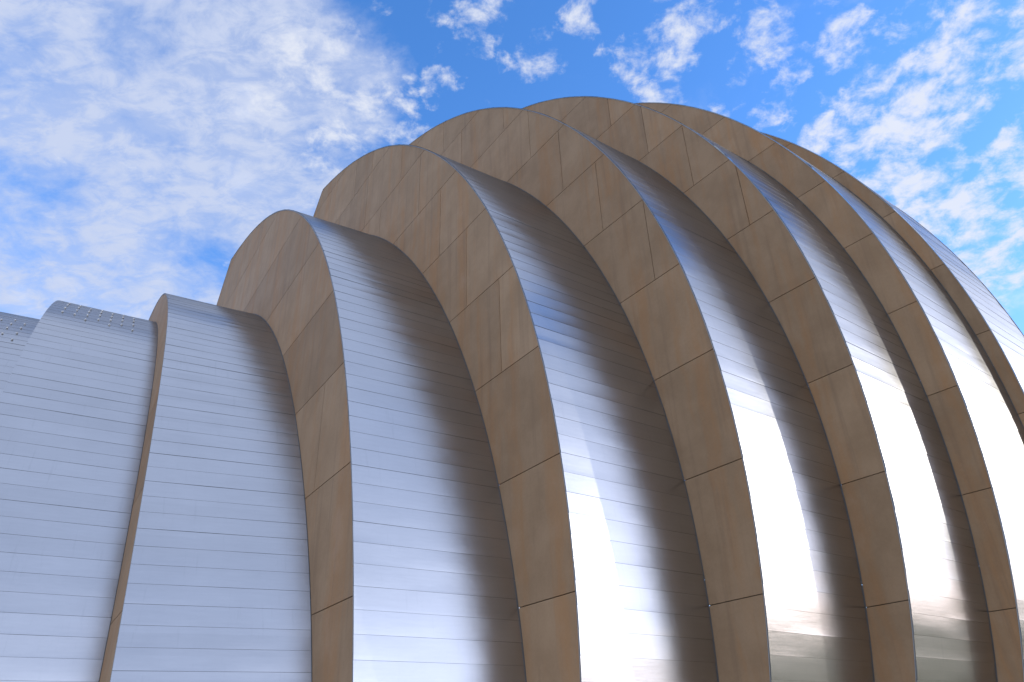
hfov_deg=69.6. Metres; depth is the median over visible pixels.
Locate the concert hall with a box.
[0,96,1023,681]
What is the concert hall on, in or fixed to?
on the lawn

